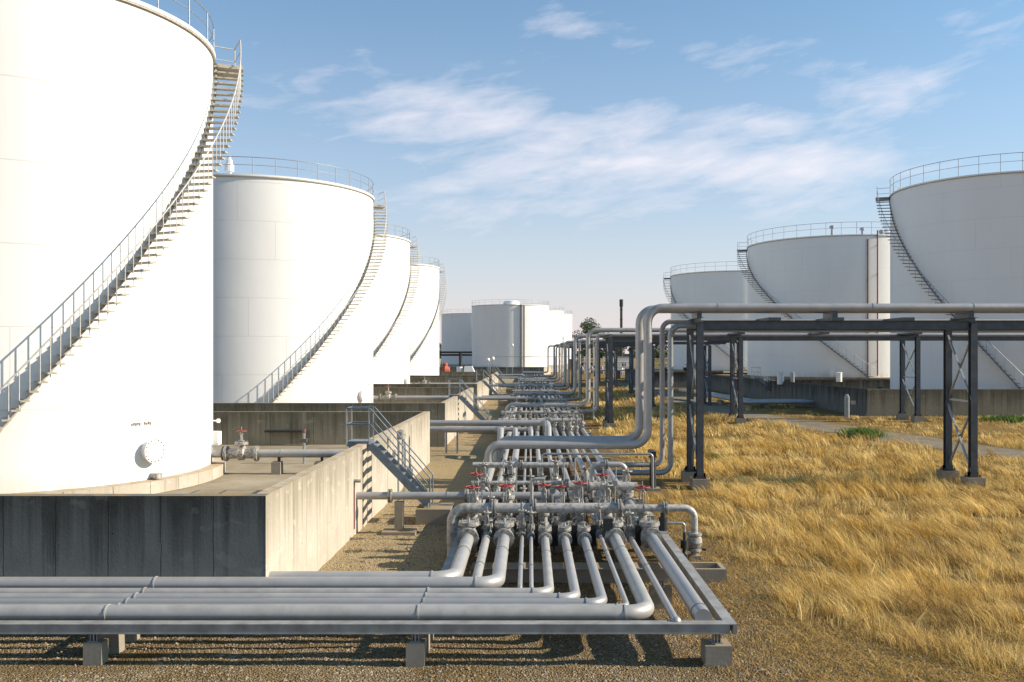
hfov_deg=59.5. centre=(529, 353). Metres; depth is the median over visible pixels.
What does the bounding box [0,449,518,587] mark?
pipe
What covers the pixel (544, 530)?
check valve
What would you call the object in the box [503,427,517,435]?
pipe
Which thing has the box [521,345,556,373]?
pipe
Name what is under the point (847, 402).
bollard post
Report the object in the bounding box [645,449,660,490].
riser post
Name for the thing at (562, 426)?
gate valve
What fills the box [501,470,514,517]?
gate valve
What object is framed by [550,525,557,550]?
shield plate
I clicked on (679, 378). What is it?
containment wall
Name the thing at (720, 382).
containment wall
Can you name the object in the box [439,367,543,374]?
containment wall
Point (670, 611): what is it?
pipe
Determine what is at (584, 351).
tree
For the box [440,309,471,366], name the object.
storage tank
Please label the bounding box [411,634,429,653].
pedestal
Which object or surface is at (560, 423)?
gate valve
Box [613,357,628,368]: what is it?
shed
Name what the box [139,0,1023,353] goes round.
sky
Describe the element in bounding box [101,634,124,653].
pedestal
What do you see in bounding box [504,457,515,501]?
gate valve
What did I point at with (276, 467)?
pipe support
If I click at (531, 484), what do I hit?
pipe
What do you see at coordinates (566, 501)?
pipe sleeper
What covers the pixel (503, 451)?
pressure gauge
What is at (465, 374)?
containment wall
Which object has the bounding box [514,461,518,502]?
pressure gauge
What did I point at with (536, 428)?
gate valve
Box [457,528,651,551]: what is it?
pipe sleeper
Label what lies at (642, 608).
pipe
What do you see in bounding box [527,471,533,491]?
gate valve
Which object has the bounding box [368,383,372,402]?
standpipe
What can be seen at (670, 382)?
pipe
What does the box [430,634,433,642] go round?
pedestal
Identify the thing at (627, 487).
pipe
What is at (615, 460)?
pressure gauge
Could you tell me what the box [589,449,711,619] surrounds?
pipe
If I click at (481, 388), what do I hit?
containment wall
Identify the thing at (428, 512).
crossover stair
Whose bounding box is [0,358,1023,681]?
ground
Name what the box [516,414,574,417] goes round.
pipe sleeper
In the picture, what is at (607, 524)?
sign plate
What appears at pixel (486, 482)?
pipe
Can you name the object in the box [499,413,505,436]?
gate valve
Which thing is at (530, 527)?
gate valve
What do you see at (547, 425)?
pipe
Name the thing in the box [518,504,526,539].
gate valve
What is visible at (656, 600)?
pedestal
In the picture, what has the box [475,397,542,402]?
pipe
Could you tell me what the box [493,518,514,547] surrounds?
check valve
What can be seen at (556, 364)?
pipe
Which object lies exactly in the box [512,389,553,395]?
pipe
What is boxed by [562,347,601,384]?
pipe bridge
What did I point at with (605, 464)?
pipe
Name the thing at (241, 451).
gate valve
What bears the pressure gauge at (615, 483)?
attached to the gate valve at (607, 515)
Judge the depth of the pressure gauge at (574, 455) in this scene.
31.79 m
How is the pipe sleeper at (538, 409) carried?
on the ground at (450, 470)
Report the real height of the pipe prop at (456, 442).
1.200 m
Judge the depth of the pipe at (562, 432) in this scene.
64.63 m
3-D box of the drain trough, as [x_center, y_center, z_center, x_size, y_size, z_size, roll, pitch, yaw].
[1.610,5.280,21.415,6.020,0.440,0.770,0,0,0]
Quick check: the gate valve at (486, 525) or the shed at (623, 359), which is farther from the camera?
the shed at (623, 359)
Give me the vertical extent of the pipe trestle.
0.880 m
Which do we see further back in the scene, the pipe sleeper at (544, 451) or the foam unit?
the foam unit
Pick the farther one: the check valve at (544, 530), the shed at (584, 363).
the shed at (584, 363)
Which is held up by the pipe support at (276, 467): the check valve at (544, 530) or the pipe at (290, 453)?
the pipe at (290, 453)
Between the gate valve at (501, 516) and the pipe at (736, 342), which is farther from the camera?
the pipe at (736, 342)
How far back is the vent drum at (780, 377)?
88.73 m
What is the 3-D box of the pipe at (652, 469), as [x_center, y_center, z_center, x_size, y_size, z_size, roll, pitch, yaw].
[2.525,4.410,33.600,4.240,1.381,0.122,0,0,0]
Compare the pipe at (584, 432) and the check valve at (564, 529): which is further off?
the pipe at (584, 432)
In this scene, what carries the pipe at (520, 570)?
on the pipe sleeper at (558, 548)
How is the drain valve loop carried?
hanging from the pipe at (696, 606)
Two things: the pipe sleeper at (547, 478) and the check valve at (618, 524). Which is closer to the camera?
the check valve at (618, 524)
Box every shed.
[570,359,592,369]
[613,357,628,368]
[655,359,666,367]
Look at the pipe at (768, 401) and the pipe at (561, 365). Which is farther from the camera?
the pipe at (561, 365)
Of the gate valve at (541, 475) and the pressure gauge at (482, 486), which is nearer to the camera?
the pressure gauge at (482, 486)
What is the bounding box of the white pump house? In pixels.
[456,366,474,371]
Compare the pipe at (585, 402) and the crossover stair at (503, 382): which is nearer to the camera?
the pipe at (585, 402)
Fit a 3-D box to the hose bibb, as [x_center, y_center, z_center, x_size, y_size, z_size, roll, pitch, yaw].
[-5.150,4.465,26.500,0.300,1.470,0.100,0,0,0]
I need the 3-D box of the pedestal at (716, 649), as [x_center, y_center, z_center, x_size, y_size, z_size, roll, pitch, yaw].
[3.250,5.197,15.620,0.460,0.705,0.420,0,0,0]
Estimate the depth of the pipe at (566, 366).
129.46 m
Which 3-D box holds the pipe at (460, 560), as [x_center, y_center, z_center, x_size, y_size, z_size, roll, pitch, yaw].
[-5.230,4.630,27.333,16.517,0.342,34.583,0,0,36]
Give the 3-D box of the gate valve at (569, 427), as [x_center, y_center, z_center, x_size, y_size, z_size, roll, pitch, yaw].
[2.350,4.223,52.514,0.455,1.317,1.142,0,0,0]
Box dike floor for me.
[155,445,351,493]
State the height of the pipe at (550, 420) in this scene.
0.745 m
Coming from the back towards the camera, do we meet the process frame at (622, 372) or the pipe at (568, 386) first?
the process frame at (622, 372)
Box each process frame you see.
[582,356,604,373]
[613,362,634,374]
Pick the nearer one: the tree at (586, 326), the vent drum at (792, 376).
the vent drum at (792, 376)
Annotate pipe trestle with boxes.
[717,399,768,407]
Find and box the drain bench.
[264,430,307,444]
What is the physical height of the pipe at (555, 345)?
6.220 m
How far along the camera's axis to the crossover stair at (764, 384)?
92.60 m
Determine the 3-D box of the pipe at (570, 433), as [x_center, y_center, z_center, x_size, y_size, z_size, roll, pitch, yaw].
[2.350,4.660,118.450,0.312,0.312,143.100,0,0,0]
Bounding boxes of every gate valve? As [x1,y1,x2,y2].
[222,427,259,460]
[380,384,396,401]
[465,481,480,524]
[470,468,482,513]
[477,459,490,491]
[482,506,491,537]
[487,491,494,502]
[493,480,518,534]
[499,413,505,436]
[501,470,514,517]
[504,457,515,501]
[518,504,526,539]
[519,483,526,502]
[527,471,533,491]
[527,506,535,539]
[534,416,539,432]
[536,478,551,525]
[537,472,546,502]
[541,406,546,427]
[542,415,548,435]
[549,456,561,491]
[551,481,574,525]
[558,410,565,431]
[560,416,565,433]
[566,416,573,435]
[569,476,585,520]
[570,409,574,428]
[572,476,588,525]
[574,415,579,434]
[578,412,585,432]
[580,463,589,502]
[594,500,603,538]
[596,469,609,502]
[601,479,613,530]
[604,469,611,496]
[618,466,635,504]
[624,507,634,540]
[631,481,651,535]
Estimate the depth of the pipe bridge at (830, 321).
35.69 m
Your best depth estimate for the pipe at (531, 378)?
141.41 m
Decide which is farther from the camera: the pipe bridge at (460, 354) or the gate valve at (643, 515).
the pipe bridge at (460, 354)
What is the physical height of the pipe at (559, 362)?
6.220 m
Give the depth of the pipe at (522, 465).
31.32 m
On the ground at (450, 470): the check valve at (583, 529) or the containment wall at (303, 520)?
the containment wall at (303, 520)
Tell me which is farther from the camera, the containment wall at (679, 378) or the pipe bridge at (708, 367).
the containment wall at (679, 378)
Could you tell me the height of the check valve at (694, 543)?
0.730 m
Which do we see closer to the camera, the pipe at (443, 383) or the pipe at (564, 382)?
the pipe at (443, 383)
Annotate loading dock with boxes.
[591,363,667,378]
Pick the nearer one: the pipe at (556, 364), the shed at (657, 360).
the pipe at (556, 364)
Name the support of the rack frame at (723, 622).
on the pedestal at (415, 651)
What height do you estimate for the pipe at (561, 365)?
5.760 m
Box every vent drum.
[777,372,783,383]
[790,372,794,381]
[836,372,841,381]
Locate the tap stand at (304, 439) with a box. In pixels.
[299,429,307,463]
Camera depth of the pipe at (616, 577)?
16.32 m
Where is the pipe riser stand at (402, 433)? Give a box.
[397,430,405,502]
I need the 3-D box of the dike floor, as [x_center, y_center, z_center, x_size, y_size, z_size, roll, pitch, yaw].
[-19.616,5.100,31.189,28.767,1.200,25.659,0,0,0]
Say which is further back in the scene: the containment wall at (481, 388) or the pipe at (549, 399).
the containment wall at (481, 388)
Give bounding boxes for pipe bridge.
[439,351,471,366]
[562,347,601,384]
[570,346,624,390]
[577,344,634,397]
[591,342,725,410]
[603,332,1023,428]
[681,312,1023,489]
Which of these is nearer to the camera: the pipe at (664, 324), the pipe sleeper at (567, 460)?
the pipe at (664, 324)
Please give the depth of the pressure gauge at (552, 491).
24.58 m
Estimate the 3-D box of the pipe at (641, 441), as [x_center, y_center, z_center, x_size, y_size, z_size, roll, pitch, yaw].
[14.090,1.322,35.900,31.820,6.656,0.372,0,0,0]
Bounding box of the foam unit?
[441,363,449,371]
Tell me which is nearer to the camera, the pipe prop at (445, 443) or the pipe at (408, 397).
the pipe prop at (445, 443)
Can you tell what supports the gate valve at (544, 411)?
attached to the pipe
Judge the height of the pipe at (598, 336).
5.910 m
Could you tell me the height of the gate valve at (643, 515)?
1.397 m
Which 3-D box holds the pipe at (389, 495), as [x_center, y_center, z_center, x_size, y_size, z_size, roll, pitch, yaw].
[-2.075,4.338,26.900,6.350,0.523,0.413,0,0,0]
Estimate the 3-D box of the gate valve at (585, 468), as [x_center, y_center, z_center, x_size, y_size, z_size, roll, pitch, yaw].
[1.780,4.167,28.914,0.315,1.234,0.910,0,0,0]
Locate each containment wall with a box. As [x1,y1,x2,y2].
[0,411,429,576]
[213,388,473,446]
[373,377,488,409]
[410,372,497,394]
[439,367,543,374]
[625,368,746,387]
[706,373,889,394]
[743,377,1023,415]
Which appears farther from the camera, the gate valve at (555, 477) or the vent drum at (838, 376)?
the vent drum at (838, 376)
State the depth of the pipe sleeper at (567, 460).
40.99 m
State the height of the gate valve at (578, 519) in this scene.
1.500 m
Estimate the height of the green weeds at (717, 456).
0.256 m
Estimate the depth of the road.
59.92 m
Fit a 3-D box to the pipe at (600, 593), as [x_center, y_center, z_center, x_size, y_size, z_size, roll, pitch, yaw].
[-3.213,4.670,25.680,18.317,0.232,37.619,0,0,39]
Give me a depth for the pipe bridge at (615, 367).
130.29 m
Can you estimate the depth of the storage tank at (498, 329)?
221.40 m
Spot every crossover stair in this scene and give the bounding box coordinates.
[346,406,453,524]
[448,379,494,433]
[476,370,508,405]
[490,366,513,391]
[751,367,770,391]
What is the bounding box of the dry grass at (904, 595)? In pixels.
[560,386,1023,680]
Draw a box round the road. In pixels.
[613,382,1023,458]
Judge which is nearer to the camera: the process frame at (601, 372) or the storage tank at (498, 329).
the process frame at (601, 372)
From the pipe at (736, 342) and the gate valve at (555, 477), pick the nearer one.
the gate valve at (555, 477)
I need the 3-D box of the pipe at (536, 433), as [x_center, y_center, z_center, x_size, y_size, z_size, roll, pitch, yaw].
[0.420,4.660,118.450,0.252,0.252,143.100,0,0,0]
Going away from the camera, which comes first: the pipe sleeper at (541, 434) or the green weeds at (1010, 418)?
the pipe sleeper at (541, 434)
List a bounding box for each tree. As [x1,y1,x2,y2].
[571,317,600,339]
[577,348,592,358]
[591,349,604,357]
[655,345,667,358]
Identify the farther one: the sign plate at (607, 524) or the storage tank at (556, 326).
the storage tank at (556, 326)
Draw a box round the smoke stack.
[619,299,622,356]
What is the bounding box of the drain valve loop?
[659,512,687,558]
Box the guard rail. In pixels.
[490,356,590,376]
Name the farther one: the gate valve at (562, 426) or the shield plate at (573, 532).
the gate valve at (562, 426)
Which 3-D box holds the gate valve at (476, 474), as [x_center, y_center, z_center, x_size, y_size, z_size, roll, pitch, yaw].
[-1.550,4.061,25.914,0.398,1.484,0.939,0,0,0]
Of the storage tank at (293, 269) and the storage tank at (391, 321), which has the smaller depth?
the storage tank at (293, 269)
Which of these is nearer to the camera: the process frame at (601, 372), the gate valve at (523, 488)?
the gate valve at (523, 488)
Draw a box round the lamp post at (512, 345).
[511,344,513,373]
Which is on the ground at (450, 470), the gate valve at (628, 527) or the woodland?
the woodland
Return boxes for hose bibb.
[354,479,360,528]
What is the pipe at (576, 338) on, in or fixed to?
attached to the pipe
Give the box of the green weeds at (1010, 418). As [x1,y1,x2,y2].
[978,414,1023,422]
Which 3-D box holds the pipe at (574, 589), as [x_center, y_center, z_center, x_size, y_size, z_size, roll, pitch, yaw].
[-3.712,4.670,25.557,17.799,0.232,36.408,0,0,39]
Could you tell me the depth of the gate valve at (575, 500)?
25.94 m
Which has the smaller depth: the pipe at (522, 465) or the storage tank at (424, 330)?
the pipe at (522, 465)
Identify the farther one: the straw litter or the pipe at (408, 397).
the pipe at (408, 397)
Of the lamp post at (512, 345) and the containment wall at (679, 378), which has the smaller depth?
the containment wall at (679, 378)
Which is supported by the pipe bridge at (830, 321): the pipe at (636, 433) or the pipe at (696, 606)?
the pipe at (636, 433)
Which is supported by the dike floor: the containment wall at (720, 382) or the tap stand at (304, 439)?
the tap stand at (304, 439)
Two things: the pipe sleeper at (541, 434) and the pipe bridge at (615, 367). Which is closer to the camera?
the pipe sleeper at (541, 434)
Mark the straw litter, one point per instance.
(820, 619)
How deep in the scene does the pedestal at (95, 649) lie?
15.46 m
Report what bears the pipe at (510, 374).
on the pipe at (510, 433)
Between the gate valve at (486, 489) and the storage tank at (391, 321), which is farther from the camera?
the storage tank at (391, 321)
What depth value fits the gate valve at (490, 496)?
25.17 m
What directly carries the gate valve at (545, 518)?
attached to the pipe at (548, 587)
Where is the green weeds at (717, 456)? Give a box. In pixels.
[704,453,733,458]
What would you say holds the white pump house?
on the ground at (450, 470)
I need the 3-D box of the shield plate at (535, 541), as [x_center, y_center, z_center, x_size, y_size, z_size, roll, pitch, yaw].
[0.160,4.760,23.050,0.200,0.680,0.100,0,0,0]
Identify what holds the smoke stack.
on the ground at (450, 470)
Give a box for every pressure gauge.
[480,484,484,525]
[501,449,505,489]
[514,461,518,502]
[550,488,554,523]
[561,458,565,480]
[573,453,576,479]
[612,480,617,519]
[613,459,617,496]
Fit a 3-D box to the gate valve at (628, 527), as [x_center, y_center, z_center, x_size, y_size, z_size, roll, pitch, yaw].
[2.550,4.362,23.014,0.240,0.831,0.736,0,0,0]
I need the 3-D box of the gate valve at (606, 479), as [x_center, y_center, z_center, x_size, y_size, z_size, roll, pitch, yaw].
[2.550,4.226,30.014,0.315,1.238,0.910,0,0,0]
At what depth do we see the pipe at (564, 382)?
109.85 m
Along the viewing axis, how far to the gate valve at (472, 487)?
24.27 m
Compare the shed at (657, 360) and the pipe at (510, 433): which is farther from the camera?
the shed at (657, 360)
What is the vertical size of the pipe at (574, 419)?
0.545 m
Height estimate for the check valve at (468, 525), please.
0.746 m
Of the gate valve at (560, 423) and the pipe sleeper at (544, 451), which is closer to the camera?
the pipe sleeper at (544, 451)
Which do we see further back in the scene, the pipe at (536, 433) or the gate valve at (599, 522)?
the pipe at (536, 433)
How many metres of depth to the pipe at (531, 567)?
20.19 m
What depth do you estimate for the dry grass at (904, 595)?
28.27 m
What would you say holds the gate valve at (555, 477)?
attached to the pipe at (574, 589)
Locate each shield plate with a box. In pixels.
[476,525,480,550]
[533,525,539,550]
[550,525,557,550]
[570,525,576,550]
[590,525,595,550]
[635,525,640,546]
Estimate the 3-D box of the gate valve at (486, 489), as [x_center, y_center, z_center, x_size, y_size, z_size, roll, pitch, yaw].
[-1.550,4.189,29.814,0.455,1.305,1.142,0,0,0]
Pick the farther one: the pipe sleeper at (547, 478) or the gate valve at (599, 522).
the pipe sleeper at (547, 478)
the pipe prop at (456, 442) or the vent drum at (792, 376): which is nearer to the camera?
the pipe prop at (456, 442)
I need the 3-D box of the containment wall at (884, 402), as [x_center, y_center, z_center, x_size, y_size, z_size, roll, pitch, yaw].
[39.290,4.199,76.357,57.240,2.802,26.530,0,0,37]
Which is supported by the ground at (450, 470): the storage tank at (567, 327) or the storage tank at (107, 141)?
the storage tank at (567, 327)
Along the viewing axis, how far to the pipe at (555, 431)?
53.40 m
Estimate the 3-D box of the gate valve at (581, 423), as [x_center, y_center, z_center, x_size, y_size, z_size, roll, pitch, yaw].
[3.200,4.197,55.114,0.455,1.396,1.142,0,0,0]
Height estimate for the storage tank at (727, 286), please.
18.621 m
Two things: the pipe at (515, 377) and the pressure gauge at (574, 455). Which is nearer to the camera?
the pressure gauge at (574, 455)
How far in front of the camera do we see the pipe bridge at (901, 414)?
63.79 m
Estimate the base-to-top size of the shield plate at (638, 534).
0.680 m
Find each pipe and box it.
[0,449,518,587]
[0,449,553,592]
[0,449,579,597]
[0,449,606,603]
[0,449,628,604]
[0,449,653,619]
[211,446,395,460]
[268,468,494,576]
[356,489,566,502]
[373,394,466,400]
[410,382,474,383]
[430,420,551,435]
[430,426,503,440]
[447,499,623,554]
[471,479,628,495]
[472,449,508,576]
[473,460,568,479]
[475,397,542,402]
[482,395,510,396]
[484,303,1023,461]
[489,384,537,389]
[493,305,1023,461]
[498,374,521,375]
[498,417,572,427]
[500,377,534,378]
[500,417,581,421]
[501,409,579,417]
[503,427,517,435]
[505,328,1023,416]
[506,382,522,435]
[508,397,559,402]
[512,334,605,401]
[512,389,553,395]
[516,382,548,383]
[516,427,532,435]
[517,340,592,389]
[517,342,569,382]
[517,449,526,587]
[518,378,545,379]
[521,344,562,376]
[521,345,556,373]
[529,449,533,587]
[530,477,544,502]
[532,382,539,435]
[537,377,558,435]
[540,377,566,435]
[541,377,573,435]
[541,452,653,488]
[544,377,579,435]
[546,377,588,435]
[548,346,563,378]
[550,345,577,383]
[553,343,592,389]
[561,339,665,400]
[566,347,566,385]
[569,479,637,499]
[571,333,1023,412]
[581,449,680,621]
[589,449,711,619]
[589,459,626,499]
[592,319,1023,466]
[593,341,593,418]
[596,323,695,474]
[625,501,697,532]
[678,388,813,403]
[695,390,807,399]
[707,341,737,391]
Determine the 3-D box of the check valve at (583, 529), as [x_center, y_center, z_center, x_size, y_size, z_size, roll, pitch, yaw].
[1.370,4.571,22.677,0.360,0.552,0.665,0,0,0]
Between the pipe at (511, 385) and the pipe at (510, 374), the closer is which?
the pipe at (511, 385)
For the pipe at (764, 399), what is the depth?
81.47 m
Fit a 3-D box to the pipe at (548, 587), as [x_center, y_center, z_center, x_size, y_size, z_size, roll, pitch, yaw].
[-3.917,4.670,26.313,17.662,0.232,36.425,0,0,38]
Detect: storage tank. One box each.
[0,0,242,493]
[213,156,387,402]
[373,222,419,383]
[410,255,446,374]
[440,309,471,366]
[471,299,550,374]
[549,306,563,371]
[559,310,571,368]
[663,261,746,370]
[737,222,889,378]
[876,152,1023,388]
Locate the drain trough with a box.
[470,562,725,583]
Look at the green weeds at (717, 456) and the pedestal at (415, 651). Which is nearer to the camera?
the pedestal at (415, 651)
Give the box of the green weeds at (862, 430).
[833,425,895,438]
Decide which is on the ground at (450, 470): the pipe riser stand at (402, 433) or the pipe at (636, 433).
the pipe riser stand at (402, 433)
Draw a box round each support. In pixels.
[271,457,282,474]
[381,501,417,535]
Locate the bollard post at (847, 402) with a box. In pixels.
[844,394,855,417]
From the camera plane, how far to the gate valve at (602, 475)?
25.99 m
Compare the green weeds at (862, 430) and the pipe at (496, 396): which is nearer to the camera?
the green weeds at (862, 430)
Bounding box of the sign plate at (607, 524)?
[603,518,612,530]
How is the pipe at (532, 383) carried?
on the pipe at (536, 433)
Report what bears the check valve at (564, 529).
attached to the pipe at (574, 589)
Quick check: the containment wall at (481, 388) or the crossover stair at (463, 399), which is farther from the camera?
the containment wall at (481, 388)
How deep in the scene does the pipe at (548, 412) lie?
59.61 m
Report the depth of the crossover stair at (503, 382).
123.58 m
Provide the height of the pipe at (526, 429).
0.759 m
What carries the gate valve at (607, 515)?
attached to the pipe at (642, 608)
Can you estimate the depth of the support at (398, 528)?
26.78 m
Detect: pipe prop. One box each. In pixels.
[445,433,446,453]
[456,433,457,452]
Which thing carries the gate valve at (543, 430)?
attached to the pipe
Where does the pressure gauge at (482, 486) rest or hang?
attached to the gate valve at (472, 487)
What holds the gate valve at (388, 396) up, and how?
attached to the pipe at (408, 397)
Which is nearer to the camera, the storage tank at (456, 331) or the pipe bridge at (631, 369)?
the pipe bridge at (631, 369)
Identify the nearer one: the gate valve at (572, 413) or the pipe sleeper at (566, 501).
the pipe sleeper at (566, 501)
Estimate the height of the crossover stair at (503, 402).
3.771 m
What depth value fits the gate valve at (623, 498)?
27.83 m
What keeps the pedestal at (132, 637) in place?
on the ground at (450, 470)
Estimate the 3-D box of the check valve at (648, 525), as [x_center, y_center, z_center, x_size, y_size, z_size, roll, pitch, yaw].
[3.030,4.522,22.677,0.540,0.728,0.895,0,0,0]
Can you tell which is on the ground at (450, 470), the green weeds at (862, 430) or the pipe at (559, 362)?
the green weeds at (862, 430)
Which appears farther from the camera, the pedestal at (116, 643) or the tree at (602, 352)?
the tree at (602, 352)
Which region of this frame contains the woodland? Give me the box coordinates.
[439,354,667,358]
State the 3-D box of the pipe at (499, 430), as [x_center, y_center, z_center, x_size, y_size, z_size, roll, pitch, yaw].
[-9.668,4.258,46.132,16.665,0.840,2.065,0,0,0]
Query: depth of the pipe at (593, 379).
64.95 m
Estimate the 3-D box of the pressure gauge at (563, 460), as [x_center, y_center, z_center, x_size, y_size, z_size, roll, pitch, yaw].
[1.120,4.081,29.605,0.160,1.238,0.050,0,0,0]
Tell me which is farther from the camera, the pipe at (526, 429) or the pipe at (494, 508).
the pipe at (526, 429)
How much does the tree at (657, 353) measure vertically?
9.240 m
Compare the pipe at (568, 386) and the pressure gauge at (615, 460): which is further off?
the pipe at (568, 386)
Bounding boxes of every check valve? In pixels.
[456,517,478,549]
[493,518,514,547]
[538,522,551,545]
[557,522,571,545]
[577,522,591,546]
[603,517,625,548]
[639,517,662,549]
[687,531,705,560]
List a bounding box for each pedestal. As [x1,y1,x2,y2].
[83,634,107,665]
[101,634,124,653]
[125,634,139,641]
[406,634,425,666]
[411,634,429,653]
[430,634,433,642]
[649,579,671,608]
[701,634,731,666]
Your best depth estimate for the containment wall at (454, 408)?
51.70 m
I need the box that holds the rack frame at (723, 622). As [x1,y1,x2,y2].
[0,526,736,633]
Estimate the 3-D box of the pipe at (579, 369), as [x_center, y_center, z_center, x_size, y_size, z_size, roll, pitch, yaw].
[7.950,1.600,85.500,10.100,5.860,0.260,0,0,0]
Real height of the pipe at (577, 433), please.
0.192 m
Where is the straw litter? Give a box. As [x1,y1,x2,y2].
[612,492,1023,681]
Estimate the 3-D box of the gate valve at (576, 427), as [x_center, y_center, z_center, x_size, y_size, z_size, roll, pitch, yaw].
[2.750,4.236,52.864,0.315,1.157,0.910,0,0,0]
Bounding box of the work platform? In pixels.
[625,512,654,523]
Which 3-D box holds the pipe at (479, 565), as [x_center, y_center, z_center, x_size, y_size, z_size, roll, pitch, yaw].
[-1.100,4.822,32.050,0.232,0.556,27.900,0,0,0]
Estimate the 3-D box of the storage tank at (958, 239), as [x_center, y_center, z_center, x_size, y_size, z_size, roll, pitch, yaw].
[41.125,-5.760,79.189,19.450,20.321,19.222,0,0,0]
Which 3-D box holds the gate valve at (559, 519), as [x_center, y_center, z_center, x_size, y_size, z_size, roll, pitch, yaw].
[0.873,4.153,24.432,0.398,1.348,0.939,0,0,-29]
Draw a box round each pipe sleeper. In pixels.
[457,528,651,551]
[466,498,641,517]
[478,475,622,491]
[490,443,590,454]
[494,458,610,471]
[495,433,590,435]
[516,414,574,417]
[518,407,571,410]
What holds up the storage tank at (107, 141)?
on the dike floor
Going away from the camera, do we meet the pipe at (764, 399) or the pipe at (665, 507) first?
the pipe at (665, 507)
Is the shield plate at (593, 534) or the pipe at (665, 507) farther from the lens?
the pipe at (665, 507)

